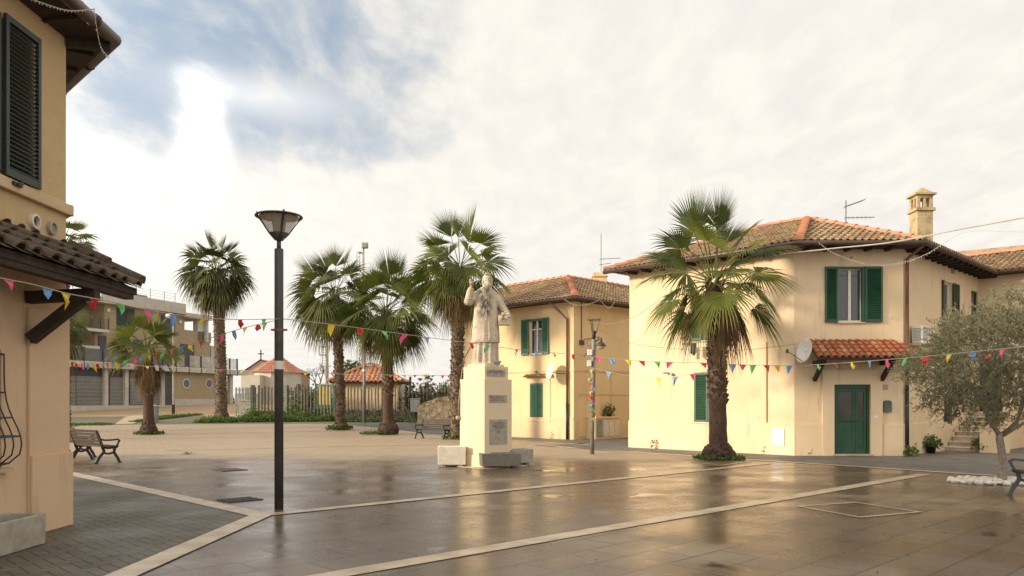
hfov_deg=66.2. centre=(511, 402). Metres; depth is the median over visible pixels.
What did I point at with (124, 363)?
bunting
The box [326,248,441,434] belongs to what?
palm tree
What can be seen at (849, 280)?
window
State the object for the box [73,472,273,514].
paving strip
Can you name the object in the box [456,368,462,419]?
lamp cable
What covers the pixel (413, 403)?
electric box
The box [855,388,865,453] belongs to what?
door
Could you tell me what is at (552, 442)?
paving strip
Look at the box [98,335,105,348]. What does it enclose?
window
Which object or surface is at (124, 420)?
gravel path
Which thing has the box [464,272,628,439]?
house
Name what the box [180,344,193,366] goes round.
window
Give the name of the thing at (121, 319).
window
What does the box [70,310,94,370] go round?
palm tree
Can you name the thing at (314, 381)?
bare tree
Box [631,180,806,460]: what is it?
palm tree
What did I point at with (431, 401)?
dry creeper
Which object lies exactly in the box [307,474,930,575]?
paving strip
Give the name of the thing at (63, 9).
festoon lights
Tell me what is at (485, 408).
pedestal
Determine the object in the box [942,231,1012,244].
festoon lights
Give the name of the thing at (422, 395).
climbing plants
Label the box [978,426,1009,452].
plant plinth
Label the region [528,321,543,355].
window
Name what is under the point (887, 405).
mailbox
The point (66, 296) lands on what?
bunting
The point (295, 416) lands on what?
weeds
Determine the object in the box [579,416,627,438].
meter cabinets
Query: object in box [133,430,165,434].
grass
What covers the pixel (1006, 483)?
white stone
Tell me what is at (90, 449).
park bench
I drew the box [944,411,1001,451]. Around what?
steps
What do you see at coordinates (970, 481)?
white stone
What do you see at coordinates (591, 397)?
wrapped bunting
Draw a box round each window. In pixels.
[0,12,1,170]
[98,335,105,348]
[117,307,134,330]
[133,339,142,350]
[161,315,174,336]
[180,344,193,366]
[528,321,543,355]
[836,269,866,323]
[944,283,948,347]
[971,291,976,330]
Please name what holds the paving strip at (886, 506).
on the plaza paving
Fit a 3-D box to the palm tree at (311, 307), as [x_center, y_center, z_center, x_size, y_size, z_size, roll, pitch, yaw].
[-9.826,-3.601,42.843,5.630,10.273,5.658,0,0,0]
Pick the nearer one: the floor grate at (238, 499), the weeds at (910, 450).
the floor grate at (238, 499)
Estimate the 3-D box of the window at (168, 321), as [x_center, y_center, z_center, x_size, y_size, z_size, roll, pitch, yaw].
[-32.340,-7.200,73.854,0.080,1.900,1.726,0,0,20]
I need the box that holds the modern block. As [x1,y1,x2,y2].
[70,286,248,411]
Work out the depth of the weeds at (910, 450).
23.15 m
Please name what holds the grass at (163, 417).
on the ground at (181, 420)
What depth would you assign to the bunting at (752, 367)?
23.34 m
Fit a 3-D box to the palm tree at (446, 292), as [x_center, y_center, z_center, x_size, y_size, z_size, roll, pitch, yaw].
[-2.365,-3.614,34.105,5.090,10.467,5.158,0,0,34]
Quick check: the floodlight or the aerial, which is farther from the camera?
the aerial
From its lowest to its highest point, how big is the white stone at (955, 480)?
0.128 m
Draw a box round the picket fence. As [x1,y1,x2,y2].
[251,384,448,418]
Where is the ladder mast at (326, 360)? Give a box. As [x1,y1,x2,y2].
[319,291,328,410]
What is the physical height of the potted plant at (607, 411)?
0.720 m
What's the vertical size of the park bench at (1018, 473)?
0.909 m
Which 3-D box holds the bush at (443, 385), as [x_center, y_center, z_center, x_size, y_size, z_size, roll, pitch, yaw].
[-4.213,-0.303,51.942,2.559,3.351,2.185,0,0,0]
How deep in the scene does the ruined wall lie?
47.30 m
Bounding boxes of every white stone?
[950,477,961,482]
[967,479,973,483]
[974,480,982,484]
[985,481,994,484]
[1003,480,1010,485]
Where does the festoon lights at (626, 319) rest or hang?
hanging from the street lamp at (600, 345)
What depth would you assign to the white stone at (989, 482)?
15.14 m
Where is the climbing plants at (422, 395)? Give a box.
[334,389,447,417]
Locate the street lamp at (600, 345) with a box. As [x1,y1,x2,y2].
[587,319,605,453]
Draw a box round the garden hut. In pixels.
[327,363,411,410]
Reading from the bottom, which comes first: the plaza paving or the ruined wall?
the plaza paving
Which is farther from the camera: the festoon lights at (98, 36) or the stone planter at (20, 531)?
the festoon lights at (98, 36)
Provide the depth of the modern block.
69.84 m
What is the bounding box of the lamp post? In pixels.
[362,350,365,422]
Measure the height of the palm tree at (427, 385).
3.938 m
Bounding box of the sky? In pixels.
[66,0,1023,400]
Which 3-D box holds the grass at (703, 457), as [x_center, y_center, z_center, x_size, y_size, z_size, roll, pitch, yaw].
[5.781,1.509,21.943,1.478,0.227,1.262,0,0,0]
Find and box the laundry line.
[684,342,704,355]
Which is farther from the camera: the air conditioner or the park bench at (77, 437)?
the air conditioner
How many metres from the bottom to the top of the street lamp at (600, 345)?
4.196 m
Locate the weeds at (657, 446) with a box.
[550,431,812,454]
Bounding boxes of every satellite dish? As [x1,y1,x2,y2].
[535,362,564,380]
[786,339,811,362]
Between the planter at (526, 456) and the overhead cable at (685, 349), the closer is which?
the planter at (526, 456)
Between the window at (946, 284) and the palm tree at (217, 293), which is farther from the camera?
the palm tree at (217, 293)
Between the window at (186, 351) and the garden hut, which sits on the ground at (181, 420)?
the garden hut
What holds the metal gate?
on the gravel path
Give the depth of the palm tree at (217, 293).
51.35 m
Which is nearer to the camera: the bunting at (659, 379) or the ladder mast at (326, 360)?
the bunting at (659, 379)
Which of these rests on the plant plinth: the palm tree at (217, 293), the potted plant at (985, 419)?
the potted plant at (985, 419)
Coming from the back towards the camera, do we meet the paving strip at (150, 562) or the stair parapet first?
the stair parapet
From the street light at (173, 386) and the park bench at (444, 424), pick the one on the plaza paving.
the park bench at (444, 424)
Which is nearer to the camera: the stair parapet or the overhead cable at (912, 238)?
the overhead cable at (912, 238)
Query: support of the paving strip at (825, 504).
on the plaza paving
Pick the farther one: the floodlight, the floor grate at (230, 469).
the floodlight
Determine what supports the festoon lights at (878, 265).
hanging from the house at (841, 311)
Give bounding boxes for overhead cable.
[598,329,792,350]
[779,217,1023,254]
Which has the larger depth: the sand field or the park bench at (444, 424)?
the sand field
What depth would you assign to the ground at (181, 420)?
50.18 m
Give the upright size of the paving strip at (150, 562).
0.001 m
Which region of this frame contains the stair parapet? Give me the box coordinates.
[988,370,1022,448]
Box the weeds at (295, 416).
[192,394,417,422]
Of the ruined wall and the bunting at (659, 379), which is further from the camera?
the ruined wall
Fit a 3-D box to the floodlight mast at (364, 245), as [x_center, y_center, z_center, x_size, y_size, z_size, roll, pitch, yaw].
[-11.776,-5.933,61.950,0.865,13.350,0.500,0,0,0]
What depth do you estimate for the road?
43.91 m
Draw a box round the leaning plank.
[405,406,414,422]
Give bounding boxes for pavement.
[0,476,248,575]
[512,437,589,443]
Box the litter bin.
[154,405,158,421]
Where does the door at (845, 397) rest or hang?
in the house at (841, 311)
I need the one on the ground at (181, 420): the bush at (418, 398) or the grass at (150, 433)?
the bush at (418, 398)
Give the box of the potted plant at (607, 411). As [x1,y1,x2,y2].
[602,403,614,415]
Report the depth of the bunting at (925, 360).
13.55 m
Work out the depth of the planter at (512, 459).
19.02 m
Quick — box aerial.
[843,198,873,221]
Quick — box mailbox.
[883,400,891,411]
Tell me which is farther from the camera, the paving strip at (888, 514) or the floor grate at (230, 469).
the floor grate at (230, 469)
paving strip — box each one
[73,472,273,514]
[105,514,272,575]
[270,463,772,514]
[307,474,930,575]
[349,425,436,434]
[514,440,588,444]
[561,447,1023,477]
[800,502,856,505]
[800,506,858,516]
[857,502,917,511]
[860,511,919,516]
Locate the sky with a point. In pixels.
(573, 128)
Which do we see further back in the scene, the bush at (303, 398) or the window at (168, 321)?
the window at (168, 321)
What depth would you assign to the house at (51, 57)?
9.46 m
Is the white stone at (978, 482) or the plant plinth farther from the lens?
the plant plinth
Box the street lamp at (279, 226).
[254,209,302,508]
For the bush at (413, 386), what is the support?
on the ground at (181, 420)
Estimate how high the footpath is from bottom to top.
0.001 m
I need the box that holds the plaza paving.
[70,424,1023,575]
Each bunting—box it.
[0,277,266,328]
[70,321,272,371]
[73,360,448,378]
[279,318,585,359]
[588,370,595,420]
[593,356,791,374]
[594,368,717,386]
[798,346,1023,371]
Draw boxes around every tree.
[66,219,101,427]
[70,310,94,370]
[102,308,186,434]
[171,228,258,417]
[285,243,375,429]
[303,363,329,387]
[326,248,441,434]
[332,359,360,373]
[399,201,517,439]
[418,374,437,401]
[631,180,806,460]
[887,282,1023,479]
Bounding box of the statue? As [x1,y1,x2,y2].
[464,273,510,363]
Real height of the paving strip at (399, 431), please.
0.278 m
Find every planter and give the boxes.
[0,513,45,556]
[438,446,465,466]
[479,452,520,467]
[510,448,532,464]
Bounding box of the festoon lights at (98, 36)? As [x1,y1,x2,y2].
[94,11,108,57]
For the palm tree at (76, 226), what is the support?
on the plaza paving
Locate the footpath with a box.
[534,441,1023,476]
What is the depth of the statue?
19.64 m
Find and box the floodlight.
[493,361,501,365]
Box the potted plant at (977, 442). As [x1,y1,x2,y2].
[971,436,986,451]
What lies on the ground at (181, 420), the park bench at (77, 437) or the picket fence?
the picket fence
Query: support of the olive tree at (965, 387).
on the plaza paving
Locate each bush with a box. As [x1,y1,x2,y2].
[289,382,320,411]
[400,389,439,408]
[405,382,422,398]
[435,376,450,397]
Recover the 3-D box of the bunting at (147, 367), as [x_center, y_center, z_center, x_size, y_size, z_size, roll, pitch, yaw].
[-10.009,-1.363,32.147,15.773,0.670,0.196,0,0,-16]
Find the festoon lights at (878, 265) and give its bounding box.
[819,243,940,265]
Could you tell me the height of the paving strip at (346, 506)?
0.001 m
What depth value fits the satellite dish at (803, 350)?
23.18 m
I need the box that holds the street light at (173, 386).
[165,313,174,413]
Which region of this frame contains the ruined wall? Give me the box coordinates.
[418,396,450,423]
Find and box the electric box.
[410,399,420,418]
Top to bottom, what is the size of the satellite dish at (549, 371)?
0.814 m
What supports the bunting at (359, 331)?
hanging from the street lamp at (279, 226)
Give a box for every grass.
[71,413,201,425]
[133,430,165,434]
[325,424,352,429]
[360,430,393,434]
[441,434,459,438]
[692,454,745,460]
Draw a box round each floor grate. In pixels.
[211,468,247,471]
[217,496,262,502]
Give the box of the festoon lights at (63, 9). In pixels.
[31,0,94,12]
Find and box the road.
[346,422,627,442]
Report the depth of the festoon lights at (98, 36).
9.26 m
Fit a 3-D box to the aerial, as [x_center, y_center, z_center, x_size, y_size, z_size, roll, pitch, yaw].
[12.017,-6.441,27.200,1.045,1.182,0.440,0,0,0]
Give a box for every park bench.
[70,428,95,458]
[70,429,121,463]
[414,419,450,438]
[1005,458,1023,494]
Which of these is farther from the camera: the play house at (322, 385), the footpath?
the play house at (322, 385)
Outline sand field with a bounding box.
[70,404,293,416]
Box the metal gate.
[235,387,250,413]
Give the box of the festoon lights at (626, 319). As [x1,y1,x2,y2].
[595,299,660,324]
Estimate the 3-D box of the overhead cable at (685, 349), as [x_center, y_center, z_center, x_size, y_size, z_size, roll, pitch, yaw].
[5.438,-1.892,23.450,5.773,0.724,0.011,0,0,11]
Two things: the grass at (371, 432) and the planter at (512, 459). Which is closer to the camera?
the planter at (512, 459)
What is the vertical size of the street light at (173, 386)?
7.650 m
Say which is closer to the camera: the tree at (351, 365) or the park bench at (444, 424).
the park bench at (444, 424)
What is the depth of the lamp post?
48.68 m
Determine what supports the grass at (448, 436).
on the plaza paving
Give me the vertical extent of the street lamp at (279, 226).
4.451 m
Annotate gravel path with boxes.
[116,414,142,423]
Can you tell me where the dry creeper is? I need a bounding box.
[414,394,449,412]
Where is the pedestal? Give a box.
[446,364,527,468]
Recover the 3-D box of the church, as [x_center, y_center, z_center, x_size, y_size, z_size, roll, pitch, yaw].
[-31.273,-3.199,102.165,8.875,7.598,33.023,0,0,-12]
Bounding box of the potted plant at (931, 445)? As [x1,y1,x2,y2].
[922,433,943,453]
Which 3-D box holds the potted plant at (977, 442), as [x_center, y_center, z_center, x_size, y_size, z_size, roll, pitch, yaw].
[15.266,1.304,25.209,1.035,0.568,0.865,0,0,0]
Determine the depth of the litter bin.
49.14 m
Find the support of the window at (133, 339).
in the modern block
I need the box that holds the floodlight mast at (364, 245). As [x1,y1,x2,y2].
[357,242,367,364]
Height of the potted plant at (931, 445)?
0.634 m
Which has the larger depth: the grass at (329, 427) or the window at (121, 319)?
the window at (121, 319)
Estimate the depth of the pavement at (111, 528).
9.68 m
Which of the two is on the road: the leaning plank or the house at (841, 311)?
the leaning plank
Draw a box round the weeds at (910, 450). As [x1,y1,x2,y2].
[903,443,920,456]
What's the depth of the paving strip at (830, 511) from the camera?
11.32 m
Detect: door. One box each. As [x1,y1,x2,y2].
[836,388,854,453]
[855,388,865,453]
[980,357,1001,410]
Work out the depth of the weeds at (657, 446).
27.07 m
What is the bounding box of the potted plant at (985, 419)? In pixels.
[983,414,1004,426]
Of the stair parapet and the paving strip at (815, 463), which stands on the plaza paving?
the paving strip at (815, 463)
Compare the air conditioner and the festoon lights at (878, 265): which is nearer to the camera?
the festoon lights at (878, 265)
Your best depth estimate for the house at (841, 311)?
24.06 m
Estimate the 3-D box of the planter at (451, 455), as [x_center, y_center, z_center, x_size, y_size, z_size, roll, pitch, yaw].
[-1.500,1.338,19.660,0.700,0.500,0.520,0,0,-3]
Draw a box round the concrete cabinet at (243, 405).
[239,400,250,416]
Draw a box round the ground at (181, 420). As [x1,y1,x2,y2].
[70,408,440,434]
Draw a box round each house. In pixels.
[0,0,145,531]
[315,383,333,412]
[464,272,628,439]
[603,188,1023,455]
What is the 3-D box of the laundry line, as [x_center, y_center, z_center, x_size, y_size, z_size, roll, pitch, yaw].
[6.273,-1.748,25.564,0.419,0.427,1.524,0,0,-44]
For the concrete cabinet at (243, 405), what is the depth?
52.98 m
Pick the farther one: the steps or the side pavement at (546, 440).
the side pavement at (546, 440)
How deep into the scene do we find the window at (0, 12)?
8.86 m
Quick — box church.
[237,350,309,403]
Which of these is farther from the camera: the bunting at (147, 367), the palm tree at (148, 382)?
the palm tree at (148, 382)
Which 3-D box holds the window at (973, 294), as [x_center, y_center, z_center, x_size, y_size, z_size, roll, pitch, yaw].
[16.711,-3.145,28.486,0.856,1.780,0.845,0,0,0]
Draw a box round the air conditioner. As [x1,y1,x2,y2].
[909,325,930,346]

